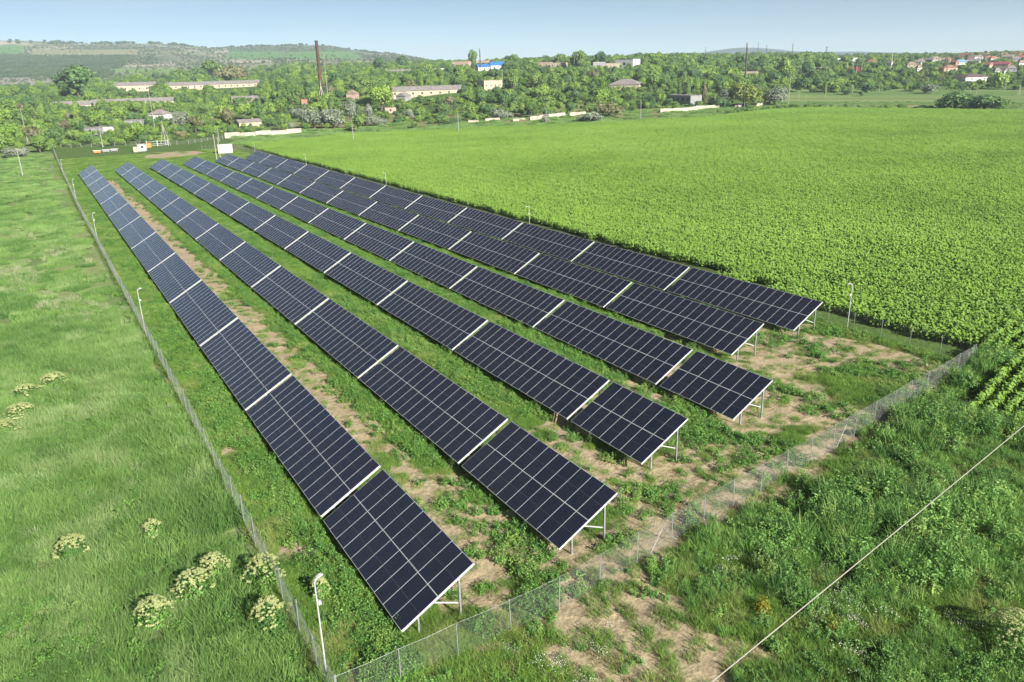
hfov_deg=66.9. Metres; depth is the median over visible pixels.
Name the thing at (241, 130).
bush
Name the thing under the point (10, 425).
flowering shrub
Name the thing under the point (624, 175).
crop field
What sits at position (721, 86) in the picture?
tree
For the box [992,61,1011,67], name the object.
house
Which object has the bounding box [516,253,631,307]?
solar table
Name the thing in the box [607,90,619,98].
tree
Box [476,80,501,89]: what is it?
block house
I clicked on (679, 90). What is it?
tree
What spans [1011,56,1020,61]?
house
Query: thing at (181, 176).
solar table
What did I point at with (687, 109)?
boundary wall
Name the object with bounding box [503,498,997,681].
white wildflowers
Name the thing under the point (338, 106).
tree
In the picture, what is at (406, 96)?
shed
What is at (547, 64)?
ruin
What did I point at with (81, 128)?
tree
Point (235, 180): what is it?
solar table
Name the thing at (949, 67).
house
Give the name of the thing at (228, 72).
tree
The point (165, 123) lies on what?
tree
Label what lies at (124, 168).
solar table
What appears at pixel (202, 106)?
tree
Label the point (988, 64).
house
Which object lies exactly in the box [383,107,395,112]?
hut
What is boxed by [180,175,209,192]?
solar table
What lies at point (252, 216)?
solar table
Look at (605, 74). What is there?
tree
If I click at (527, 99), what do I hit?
tree
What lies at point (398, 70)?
barn
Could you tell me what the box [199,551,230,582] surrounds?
flowering shrub
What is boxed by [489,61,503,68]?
shed
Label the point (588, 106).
tree
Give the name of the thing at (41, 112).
tree
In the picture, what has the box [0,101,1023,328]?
verge grass
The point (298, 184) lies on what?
solar table
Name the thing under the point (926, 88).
bush
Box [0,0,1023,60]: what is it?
sky
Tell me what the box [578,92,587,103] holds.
tree
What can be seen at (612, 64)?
garage
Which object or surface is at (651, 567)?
bush
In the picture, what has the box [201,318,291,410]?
solar table
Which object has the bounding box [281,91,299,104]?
tree
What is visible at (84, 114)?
tree
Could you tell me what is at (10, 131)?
tree
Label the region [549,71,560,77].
tree
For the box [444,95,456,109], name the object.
tree
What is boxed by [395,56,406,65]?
tree
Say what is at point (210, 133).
bush
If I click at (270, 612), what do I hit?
flowering shrub
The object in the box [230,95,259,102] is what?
barn
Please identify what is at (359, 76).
woodland
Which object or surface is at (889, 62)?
house
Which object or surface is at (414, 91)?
barn
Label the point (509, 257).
solar table
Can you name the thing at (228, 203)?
solar table
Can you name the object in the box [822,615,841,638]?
bush
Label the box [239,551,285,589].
flowering shrub
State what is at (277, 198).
solar table
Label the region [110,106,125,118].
tree
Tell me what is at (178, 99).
tree
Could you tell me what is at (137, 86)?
barn
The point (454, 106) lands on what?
tree
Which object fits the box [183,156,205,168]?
solar table
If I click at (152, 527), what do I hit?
flowering shrub
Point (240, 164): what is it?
solar table
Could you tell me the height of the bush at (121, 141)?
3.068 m
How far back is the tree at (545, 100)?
467.67 m
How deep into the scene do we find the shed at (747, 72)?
743.28 m
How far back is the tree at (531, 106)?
427.18 m
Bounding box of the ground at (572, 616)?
[0,40,1023,681]
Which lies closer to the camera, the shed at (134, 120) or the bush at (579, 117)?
the bush at (579, 117)
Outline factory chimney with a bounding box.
[314,40,322,94]
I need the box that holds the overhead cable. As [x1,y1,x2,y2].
[711,426,1023,681]
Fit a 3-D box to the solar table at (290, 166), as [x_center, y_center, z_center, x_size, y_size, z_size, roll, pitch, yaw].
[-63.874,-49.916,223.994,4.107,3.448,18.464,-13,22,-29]
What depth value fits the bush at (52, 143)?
329.68 m
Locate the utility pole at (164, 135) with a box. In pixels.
[161,120,170,144]
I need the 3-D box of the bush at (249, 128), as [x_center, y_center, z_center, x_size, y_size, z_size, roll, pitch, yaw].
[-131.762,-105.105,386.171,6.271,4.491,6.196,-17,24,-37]
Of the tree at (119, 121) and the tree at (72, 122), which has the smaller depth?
the tree at (72, 122)
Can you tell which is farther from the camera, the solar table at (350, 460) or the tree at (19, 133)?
the tree at (19, 133)
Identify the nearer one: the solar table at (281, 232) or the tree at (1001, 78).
the solar table at (281, 232)
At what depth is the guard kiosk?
303.95 m
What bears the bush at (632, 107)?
on the ground at (572, 616)
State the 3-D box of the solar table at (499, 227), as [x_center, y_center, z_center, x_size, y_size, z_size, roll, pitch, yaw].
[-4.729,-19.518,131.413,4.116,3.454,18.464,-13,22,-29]
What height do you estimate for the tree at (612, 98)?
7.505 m
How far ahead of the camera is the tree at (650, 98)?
478.24 m
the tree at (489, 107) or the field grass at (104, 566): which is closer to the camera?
the field grass at (104, 566)
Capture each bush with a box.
[1,148,16,156]
[15,147,28,156]
[48,141,57,148]
[60,139,70,146]
[72,141,80,147]
[91,139,99,144]
[116,139,125,144]
[148,135,158,140]
[174,130,187,137]
[197,132,205,137]
[205,129,218,136]
[236,128,244,132]
[241,125,253,131]
[255,125,266,130]
[288,107,306,116]
[288,122,295,128]
[300,105,324,127]
[319,107,344,127]
[364,114,387,124]
[393,102,400,107]
[393,117,402,121]
[402,109,413,116]
[410,121,418,127]
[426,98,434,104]
[469,113,479,119]
[543,109,551,113]
[543,114,549,121]
[576,115,582,121]
[580,111,603,121]
[594,101,626,115]
[603,533,611,542]
[628,105,636,109]
[645,562,657,573]
[712,97,732,106]
[752,595,772,615]
[760,85,788,103]
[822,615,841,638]
[840,89,852,94]
[919,84,939,93]
[934,91,973,107]
[935,102,949,107]
[955,94,1011,108]
[987,98,1004,108]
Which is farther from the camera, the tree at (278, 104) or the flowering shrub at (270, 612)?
the tree at (278, 104)
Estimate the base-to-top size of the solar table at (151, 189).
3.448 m
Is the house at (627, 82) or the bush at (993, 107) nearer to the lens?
the bush at (993, 107)
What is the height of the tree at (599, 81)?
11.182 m
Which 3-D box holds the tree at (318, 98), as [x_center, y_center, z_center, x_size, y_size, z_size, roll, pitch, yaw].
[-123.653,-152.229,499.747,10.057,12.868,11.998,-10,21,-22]
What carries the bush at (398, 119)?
on the ground at (572, 616)
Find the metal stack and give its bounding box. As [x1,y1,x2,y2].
[744,42,747,77]
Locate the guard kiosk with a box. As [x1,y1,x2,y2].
[133,143,146,151]
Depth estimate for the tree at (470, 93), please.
507.11 m
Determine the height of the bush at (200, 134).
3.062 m
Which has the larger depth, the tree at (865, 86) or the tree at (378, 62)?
the tree at (378, 62)
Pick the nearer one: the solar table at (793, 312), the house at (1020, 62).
the solar table at (793, 312)
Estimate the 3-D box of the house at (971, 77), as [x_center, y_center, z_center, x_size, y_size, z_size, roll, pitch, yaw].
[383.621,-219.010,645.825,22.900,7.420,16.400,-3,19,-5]
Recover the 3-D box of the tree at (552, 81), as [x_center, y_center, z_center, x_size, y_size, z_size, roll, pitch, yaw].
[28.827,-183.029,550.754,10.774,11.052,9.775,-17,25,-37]
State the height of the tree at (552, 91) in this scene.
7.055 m
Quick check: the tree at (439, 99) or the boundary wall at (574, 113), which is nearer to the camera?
the boundary wall at (574, 113)
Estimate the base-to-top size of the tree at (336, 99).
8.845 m
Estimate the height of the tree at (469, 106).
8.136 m
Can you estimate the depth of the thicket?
42.26 m
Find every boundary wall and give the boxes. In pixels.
[224,128,301,137]
[530,112,564,119]
[569,111,585,115]
[660,105,723,112]
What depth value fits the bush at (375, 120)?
408.65 m
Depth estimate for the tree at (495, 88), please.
528.71 m
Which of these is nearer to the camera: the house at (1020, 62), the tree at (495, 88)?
the tree at (495, 88)
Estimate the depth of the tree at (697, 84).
563.40 m
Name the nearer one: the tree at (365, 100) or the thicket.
the thicket
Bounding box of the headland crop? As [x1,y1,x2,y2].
[967,313,1023,420]
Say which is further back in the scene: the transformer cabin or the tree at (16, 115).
the tree at (16, 115)
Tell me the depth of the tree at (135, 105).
532.90 m
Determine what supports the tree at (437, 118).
on the ground at (572, 616)
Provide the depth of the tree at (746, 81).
547.35 m
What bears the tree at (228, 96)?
on the ground at (572, 616)
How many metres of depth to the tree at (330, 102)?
480.28 m
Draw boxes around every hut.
[234,117,261,127]
[346,89,358,99]
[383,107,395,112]
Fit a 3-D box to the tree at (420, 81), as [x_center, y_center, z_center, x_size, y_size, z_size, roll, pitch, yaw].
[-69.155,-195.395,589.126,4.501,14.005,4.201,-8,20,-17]
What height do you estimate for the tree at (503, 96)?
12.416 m
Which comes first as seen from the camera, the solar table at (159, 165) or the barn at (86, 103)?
the solar table at (159, 165)
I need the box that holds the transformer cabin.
[217,144,232,153]
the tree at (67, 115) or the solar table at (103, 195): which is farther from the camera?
the tree at (67, 115)
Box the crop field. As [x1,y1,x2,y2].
[244,106,1023,349]
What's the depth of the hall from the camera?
791.42 m
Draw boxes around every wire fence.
[52,145,336,681]
[235,147,975,358]
[333,344,976,681]
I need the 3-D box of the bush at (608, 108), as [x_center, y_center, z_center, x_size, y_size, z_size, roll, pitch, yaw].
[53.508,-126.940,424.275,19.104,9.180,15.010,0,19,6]
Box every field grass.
[0,225,173,562]
[0,304,341,681]
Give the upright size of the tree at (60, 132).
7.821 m
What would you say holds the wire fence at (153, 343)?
on the ground at (572, 616)
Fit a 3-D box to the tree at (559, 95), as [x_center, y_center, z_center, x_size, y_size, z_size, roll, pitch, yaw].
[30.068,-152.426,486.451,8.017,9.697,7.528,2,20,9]
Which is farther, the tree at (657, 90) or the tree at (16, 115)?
the tree at (657, 90)
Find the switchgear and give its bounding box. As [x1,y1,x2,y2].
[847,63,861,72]
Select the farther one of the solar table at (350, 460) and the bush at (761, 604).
the solar table at (350, 460)
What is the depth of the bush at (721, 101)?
482.96 m
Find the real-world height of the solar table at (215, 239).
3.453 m
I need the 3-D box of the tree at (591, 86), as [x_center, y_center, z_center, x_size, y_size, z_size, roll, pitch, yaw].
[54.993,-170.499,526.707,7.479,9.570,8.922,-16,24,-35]
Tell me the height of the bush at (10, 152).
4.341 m
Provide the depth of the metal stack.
623.58 m
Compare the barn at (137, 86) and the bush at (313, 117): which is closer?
the bush at (313, 117)
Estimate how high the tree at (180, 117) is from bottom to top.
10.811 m
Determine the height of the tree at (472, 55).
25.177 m
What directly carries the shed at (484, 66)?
on the ground at (572, 616)
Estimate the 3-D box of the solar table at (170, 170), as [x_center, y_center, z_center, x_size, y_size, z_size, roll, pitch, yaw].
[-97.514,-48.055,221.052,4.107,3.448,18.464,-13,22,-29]
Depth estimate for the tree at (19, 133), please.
362.47 m
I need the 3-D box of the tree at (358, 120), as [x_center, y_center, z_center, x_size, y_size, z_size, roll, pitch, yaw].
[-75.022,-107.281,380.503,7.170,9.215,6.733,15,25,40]
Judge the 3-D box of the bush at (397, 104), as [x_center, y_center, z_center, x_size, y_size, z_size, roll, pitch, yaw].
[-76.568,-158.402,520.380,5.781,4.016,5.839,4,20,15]
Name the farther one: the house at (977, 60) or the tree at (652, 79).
the house at (977, 60)
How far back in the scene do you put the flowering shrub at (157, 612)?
37.95 m
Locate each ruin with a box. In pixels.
[538,62,552,66]
[550,62,567,67]
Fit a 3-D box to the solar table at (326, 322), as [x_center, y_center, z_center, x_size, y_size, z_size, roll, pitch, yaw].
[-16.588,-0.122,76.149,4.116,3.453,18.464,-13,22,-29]
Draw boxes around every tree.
[0,108,5,122]
[0,123,16,137]
[0,133,10,149]
[3,108,21,120]
[9,109,30,124]
[12,124,26,137]
[15,129,25,137]
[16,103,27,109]
[21,104,38,119]
[21,125,41,138]
[28,133,49,152]
[29,123,51,132]
[31,118,44,124]
[37,104,44,122]
[42,94,50,113]
[42,112,56,122]
[44,126,66,137]
[51,64,96,96]
[57,119,70,129]
[63,112,74,118]
[65,129,80,139]
[67,118,78,128]
[72,100,80,119]
[74,131,91,139]
[79,107,92,121]
[79,122,83,133]
[88,110,106,125]
[108,118,124,126]
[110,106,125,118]
[111,118,119,134]
[119,101,129,106]
[126,112,143,119]
[128,101,140,111]
[128,121,145,140]
[141,101,146,117]
[143,116,155,125]
[148,101,162,110]
[156,101,180,112]
[159,125,172,134]
[160,121,171,126]
[170,111,187,125]
[175,96,180,106]
[180,104,191,110]
[181,108,191,122]
[187,116,202,132]
[192,103,199,110]
[192,113,208,124]
[194,97,204,102]
[198,102,210,112]
[201,60,223,76]
[203,92,208,103]
[208,105,217,112]
[212,64,249,80]
[216,103,234,113]
[220,108,235,127]
[222,94,231,103]
[234,98,243,105]
[235,102,250,116]
[249,101,263,110]
[255,98,263,122]
[257,89,270,99]
[261,116,275,125]
[263,102,275,113]
[273,98,287,112]
[273,113,288,118]
[276,116,288,129]
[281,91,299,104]
[291,84,305,97]
[302,90,320,103]
[307,102,322,111]
[312,95,327,105]
[322,99,327,109]
[324,92,333,106]
[325,86,336,91]
[328,94,334,109]
[333,97,340,105]
[334,90,343,98]
[334,102,344,114]
[341,98,358,120]
[350,113,363,130]
[359,95,371,104]
[361,104,372,116]
[364,89,372,103]
[368,85,393,111]
[373,57,385,68]
[380,110,390,119]
[388,80,397,86]
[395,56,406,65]
[402,102,415,109]
[405,80,417,85]
[415,95,425,106]
[415,109,426,115]
[418,74,422,85]
[433,113,445,122]
[435,96,444,103]
[438,102,449,111]
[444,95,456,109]
[452,100,456,113]
[457,100,478,112]
[468,49,476,63]
[468,86,472,101]
[471,72,483,81]
[476,90,486,101]
[479,103,496,111]
[485,93,497,102]
[491,108,509,118]
[492,86,500,91]
[494,90,511,105]
[505,73,520,88]
[509,94,525,105]
[521,97,541,108]
[522,71,528,78]
[524,100,537,115]
[526,74,537,87]
[529,83,549,96]
[536,76,546,84]
[537,94,556,107]
[546,76,559,87]
[546,88,557,95]
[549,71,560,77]
[554,91,565,101]
[565,100,574,112]
[566,68,578,76]
[568,89,578,101]
[569,81,580,90]
[577,75,591,85]
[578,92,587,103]
[579,86,587,92]
[582,101,596,111]
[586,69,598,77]
[588,83,596,90]
[588,88,597,96]
[592,88,609,103]
[593,76,606,87]
[599,72,609,77]
[605,72,625,84]
[606,95,623,102]
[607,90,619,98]
[624,89,636,100]
[634,71,646,79]
[635,97,647,106]
[645,74,661,88]
[646,95,655,102]
[648,68,662,84]
[653,88,664,94]
[654,92,666,103]
[657,76,674,84]
[677,76,693,91]
[677,82,681,93]
[684,81,690,94]
[690,80,701,88]
[696,89,710,97]
[701,82,707,103]
[702,79,712,89]
[716,82,728,90]
[719,89,728,98]
[727,82,763,105]
[737,78,750,85]
[771,83,784,90]
[823,81,827,93]
[856,81,875,91]
[988,71,1009,89]
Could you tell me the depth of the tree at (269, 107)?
494.60 m
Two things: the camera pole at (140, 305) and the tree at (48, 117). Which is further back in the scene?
the tree at (48, 117)
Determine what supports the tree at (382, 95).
on the ground at (572, 616)
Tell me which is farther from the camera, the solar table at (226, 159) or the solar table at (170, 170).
the solar table at (226, 159)
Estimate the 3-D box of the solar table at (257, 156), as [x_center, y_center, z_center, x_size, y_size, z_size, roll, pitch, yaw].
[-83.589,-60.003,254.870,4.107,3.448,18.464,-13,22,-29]
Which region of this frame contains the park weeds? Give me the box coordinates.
[0,155,969,681]
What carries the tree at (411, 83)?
on the ground at (572, 616)
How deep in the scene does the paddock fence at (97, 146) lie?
333.13 m
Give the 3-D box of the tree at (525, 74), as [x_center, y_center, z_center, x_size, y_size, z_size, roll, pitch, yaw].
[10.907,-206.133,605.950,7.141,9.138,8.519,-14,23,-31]
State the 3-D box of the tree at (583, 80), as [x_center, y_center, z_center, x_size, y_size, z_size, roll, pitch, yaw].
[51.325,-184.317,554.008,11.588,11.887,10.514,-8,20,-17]
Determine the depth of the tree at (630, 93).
496.73 m
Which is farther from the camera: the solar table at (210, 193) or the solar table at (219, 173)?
the solar table at (219, 173)
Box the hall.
[615,59,639,67]
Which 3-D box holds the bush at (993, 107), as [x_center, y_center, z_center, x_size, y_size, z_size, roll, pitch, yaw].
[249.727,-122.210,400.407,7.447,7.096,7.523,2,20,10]
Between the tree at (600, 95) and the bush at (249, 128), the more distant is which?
the tree at (600, 95)
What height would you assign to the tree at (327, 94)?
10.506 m
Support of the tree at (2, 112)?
on the ground at (572, 616)
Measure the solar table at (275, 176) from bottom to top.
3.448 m
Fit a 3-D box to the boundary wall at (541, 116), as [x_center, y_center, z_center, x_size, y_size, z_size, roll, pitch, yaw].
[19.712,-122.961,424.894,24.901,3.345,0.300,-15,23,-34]
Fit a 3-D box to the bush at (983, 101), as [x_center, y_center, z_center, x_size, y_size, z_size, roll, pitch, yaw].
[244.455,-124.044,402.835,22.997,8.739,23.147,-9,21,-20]
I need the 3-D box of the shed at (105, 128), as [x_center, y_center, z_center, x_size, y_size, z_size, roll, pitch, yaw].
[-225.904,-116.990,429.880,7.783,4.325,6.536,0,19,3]
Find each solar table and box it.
[78,165,95,178]
[83,170,102,185]
[88,177,109,194]
[94,184,117,203]
[101,193,127,215]
[109,203,139,230]
[115,162,134,175]
[119,216,155,248]
[122,167,143,181]
[129,173,153,189]
[132,233,174,271]
[138,180,165,198]
[148,253,201,302]
[149,188,178,209]
[150,159,170,171]
[158,163,181,178]
[162,197,196,222]
[169,169,193,184]
[170,281,237,345]
[177,209,218,238]
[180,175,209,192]
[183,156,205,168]
[194,161,218,174]
[194,183,226,203]
[196,224,244,259]
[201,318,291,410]
[206,166,233,180]
[211,192,248,215]
[215,153,238,165]
[220,172,251,188]
[220,242,279,286]
[228,157,253,170]
[231,202,275,230]
[237,178,272,198]
[242,162,270,176]
[245,151,269,162]
[247,376,380,517]
[252,266,328,324]
[255,215,307,248]
[257,187,296,208]
[258,168,291,184]
[260,155,286,167]
[276,159,306,173]
[278,174,314,194]
[280,196,328,222]
[286,232,349,272]
[295,165,328,180]
[296,299,398,378]
[300,182,342,202]
[310,209,365,239]
[316,171,354,187]
[323,469,474,633]
[325,253,406,304]
[327,191,376,215]
[341,177,384,196]
[345,223,413,260]
[359,202,418,230]
[360,346,507,463]
[370,186,421,208]
[379,281,487,350]
[391,242,476,288]
[399,215,470,248]
[406,196,466,221]
[449,208,521,239]
[450,232,539,273]
[452,267,564,326]
[455,321,609,425]
[462,421,617,554]
[503,223,593,260]
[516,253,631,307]
[536,301,692,387]
[571,382,687,469]
[573,242,689,290]
[607,283,763,359]
[660,351,772,424]
[667,268,821,334]
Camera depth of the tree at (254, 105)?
514.65 m
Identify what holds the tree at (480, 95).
on the ground at (572, 616)
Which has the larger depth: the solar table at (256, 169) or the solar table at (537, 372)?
the solar table at (256, 169)
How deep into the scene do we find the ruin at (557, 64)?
810.56 m
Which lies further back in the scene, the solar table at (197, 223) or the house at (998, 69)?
the house at (998, 69)
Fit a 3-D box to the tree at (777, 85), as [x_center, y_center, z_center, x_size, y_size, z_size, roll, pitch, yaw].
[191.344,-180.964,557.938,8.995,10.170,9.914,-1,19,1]
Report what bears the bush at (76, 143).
on the ground at (572, 616)
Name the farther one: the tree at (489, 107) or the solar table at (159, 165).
the tree at (489, 107)
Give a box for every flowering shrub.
[0,418,20,435]
[2,402,38,421]
[9,383,37,399]
[38,371,68,386]
[52,533,89,561]
[133,594,175,629]
[137,518,165,540]
[169,567,215,601]
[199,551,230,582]
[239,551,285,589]
[249,595,292,633]
[310,576,329,599]
[982,607,1023,651]
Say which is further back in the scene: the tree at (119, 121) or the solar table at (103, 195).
the tree at (119, 121)
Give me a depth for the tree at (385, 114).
427.20 m
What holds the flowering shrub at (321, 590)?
on the ground at (572, 616)
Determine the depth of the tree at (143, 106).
505.97 m
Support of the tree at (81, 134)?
on the ground at (572, 616)
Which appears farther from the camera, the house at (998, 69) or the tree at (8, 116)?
the house at (998, 69)
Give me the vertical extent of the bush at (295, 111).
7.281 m
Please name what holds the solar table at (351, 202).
on the ground at (572, 616)
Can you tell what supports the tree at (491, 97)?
on the ground at (572, 616)
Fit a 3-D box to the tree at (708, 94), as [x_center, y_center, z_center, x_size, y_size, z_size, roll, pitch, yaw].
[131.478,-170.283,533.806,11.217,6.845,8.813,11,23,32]
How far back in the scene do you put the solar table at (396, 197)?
161.36 m
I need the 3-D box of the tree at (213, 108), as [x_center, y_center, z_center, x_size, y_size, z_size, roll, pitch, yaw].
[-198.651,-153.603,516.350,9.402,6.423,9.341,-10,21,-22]
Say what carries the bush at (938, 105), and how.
on the ground at (572, 616)
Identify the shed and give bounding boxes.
[84,127,103,134]
[96,126,113,130]
[124,119,144,124]
[300,99,306,108]
[396,91,410,101]
[475,63,489,70]
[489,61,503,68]
[741,71,757,73]
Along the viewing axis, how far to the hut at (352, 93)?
563.38 m
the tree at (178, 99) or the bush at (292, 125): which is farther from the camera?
the tree at (178, 99)
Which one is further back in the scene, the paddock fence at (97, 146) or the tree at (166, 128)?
the tree at (166, 128)
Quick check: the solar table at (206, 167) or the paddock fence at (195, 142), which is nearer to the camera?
the solar table at (206, 167)
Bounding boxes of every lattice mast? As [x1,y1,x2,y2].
[919,62,925,81]
[939,58,947,81]
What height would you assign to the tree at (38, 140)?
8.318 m
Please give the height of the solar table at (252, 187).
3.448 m
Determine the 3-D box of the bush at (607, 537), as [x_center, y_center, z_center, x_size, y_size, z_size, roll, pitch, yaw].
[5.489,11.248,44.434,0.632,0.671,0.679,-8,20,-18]
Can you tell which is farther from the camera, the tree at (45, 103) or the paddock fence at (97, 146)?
the tree at (45, 103)
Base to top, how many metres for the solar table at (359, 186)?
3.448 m
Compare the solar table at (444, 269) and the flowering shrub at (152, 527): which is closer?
the flowering shrub at (152, 527)
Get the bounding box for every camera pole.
[137,288,145,333]
[314,573,326,671]
[847,283,852,326]
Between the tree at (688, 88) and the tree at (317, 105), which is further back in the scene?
the tree at (688, 88)
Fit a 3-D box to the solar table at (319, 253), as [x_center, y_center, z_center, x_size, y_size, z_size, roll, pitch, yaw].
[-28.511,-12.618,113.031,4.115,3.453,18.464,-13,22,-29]
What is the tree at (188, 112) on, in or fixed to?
on the ground at (572, 616)
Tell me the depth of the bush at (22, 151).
298.07 m
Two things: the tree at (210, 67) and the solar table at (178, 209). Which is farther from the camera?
the tree at (210, 67)
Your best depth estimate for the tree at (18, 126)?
401.02 m
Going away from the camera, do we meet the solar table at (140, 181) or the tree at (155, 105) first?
the solar table at (140, 181)
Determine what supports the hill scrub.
on the ground at (572, 616)
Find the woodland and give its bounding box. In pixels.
[0,50,1023,151]
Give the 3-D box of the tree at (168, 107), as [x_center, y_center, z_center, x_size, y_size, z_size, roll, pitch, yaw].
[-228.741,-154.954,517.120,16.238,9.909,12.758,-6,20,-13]
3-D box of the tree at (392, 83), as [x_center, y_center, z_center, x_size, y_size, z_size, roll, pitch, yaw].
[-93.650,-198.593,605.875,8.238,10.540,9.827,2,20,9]
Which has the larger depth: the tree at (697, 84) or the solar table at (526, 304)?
the tree at (697, 84)
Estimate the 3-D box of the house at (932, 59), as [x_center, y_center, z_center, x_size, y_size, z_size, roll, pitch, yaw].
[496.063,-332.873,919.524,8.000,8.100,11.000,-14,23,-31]
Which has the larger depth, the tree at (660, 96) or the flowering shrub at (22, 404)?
the tree at (660, 96)
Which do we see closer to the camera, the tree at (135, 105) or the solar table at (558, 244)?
the solar table at (558, 244)
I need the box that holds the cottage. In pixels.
[147,108,172,118]
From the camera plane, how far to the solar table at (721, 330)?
77.40 m
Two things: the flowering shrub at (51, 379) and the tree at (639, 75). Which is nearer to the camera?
the flowering shrub at (51, 379)
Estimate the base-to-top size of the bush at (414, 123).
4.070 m
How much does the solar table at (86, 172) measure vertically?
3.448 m
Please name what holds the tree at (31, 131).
on the ground at (572, 616)
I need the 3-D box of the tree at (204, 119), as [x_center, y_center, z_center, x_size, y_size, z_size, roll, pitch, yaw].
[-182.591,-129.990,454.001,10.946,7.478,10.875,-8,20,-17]
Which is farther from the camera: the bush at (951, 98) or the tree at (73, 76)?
the tree at (73, 76)
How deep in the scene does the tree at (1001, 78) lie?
572.35 m
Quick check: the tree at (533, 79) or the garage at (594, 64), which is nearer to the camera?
the tree at (533, 79)
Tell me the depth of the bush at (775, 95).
491.30 m
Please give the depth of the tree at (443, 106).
452.57 m
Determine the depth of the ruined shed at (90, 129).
409.80 m
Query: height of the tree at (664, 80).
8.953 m
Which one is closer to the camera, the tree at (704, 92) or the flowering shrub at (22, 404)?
the flowering shrub at (22, 404)
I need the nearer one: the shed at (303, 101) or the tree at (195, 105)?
the tree at (195, 105)
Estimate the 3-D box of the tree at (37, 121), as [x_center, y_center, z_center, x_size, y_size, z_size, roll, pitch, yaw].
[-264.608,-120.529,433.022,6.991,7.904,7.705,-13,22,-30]
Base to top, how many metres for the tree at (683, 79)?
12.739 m
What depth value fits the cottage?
489.55 m
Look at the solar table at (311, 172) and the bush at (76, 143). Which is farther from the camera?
the bush at (76, 143)
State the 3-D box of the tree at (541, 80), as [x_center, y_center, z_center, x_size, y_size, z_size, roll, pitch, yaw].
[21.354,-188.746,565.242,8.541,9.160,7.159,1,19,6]
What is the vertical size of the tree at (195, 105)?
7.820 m
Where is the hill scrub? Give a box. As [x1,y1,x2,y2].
[0,44,421,84]
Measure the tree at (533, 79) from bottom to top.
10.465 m
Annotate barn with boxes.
[53,100,92,105]
[92,97,174,104]
[113,81,155,91]
[165,80,260,89]
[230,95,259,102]
[385,69,410,71]
[389,85,461,98]
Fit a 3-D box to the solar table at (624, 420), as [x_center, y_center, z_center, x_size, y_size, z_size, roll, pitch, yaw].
[8.223,6.192,55.505,4.117,3.452,8.078,-13,22,-29]
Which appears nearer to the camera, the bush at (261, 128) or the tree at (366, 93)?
the bush at (261, 128)
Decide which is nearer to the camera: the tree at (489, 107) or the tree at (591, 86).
the tree at (489, 107)
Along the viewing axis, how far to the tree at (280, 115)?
443.02 m
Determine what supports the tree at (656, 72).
on the ground at (572, 616)
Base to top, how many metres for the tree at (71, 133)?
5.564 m
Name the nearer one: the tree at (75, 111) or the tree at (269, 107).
the tree at (75, 111)
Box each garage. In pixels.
[591,62,605,67]
[606,63,618,67]
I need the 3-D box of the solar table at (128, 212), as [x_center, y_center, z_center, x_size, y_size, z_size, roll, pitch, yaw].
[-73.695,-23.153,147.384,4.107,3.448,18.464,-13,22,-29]
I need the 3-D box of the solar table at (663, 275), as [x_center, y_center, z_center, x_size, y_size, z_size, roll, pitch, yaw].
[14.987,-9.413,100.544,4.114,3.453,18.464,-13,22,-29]
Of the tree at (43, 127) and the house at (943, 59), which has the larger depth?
the house at (943, 59)
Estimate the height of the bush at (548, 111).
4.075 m
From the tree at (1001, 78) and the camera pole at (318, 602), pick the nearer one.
the camera pole at (318, 602)
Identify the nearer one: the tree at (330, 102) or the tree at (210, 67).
the tree at (330, 102)
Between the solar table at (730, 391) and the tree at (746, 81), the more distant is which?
the tree at (746, 81)
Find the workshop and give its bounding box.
[666,94,701,105]
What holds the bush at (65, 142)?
on the ground at (572, 616)
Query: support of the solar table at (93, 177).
on the ground at (572, 616)
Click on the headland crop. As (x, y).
(1002, 373)
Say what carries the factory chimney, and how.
on the ground at (572, 616)
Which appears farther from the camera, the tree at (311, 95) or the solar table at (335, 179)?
the tree at (311, 95)
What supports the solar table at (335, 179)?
on the ground at (572, 616)
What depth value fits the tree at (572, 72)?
609.03 m
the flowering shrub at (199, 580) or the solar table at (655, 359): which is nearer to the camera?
the flowering shrub at (199, 580)
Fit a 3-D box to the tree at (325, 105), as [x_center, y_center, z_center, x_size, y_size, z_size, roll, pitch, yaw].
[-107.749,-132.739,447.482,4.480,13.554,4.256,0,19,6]
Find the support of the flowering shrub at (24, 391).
on the ground at (572, 616)
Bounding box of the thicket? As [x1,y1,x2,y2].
[401,338,1023,681]
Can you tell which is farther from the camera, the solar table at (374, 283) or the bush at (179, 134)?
the bush at (179, 134)
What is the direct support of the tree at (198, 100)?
on the ground at (572, 616)
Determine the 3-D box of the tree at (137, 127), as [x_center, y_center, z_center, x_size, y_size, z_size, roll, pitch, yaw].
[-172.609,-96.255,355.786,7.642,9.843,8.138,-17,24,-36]
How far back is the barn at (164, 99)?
601.95 m
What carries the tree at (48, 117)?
on the ground at (572, 616)
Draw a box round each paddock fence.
[59,142,139,147]
[164,136,222,144]
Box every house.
[452,61,470,65]
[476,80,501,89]
[608,79,643,90]
[887,60,893,65]
[906,61,916,67]
[915,64,921,70]
[924,57,935,62]
[938,64,958,70]
[941,57,950,62]
[949,60,958,64]
[954,74,988,81]
[958,59,968,64]
[972,58,980,63]
[983,61,993,67]
[987,55,999,60]
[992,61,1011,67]
[992,67,1000,72]
[1001,54,1014,58]
[1006,65,1016,71]
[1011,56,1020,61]
[1017,59,1023,64]
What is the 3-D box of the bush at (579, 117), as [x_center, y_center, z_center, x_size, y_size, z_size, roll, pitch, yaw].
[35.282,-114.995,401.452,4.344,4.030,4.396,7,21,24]
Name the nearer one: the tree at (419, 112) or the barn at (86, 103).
the tree at (419, 112)

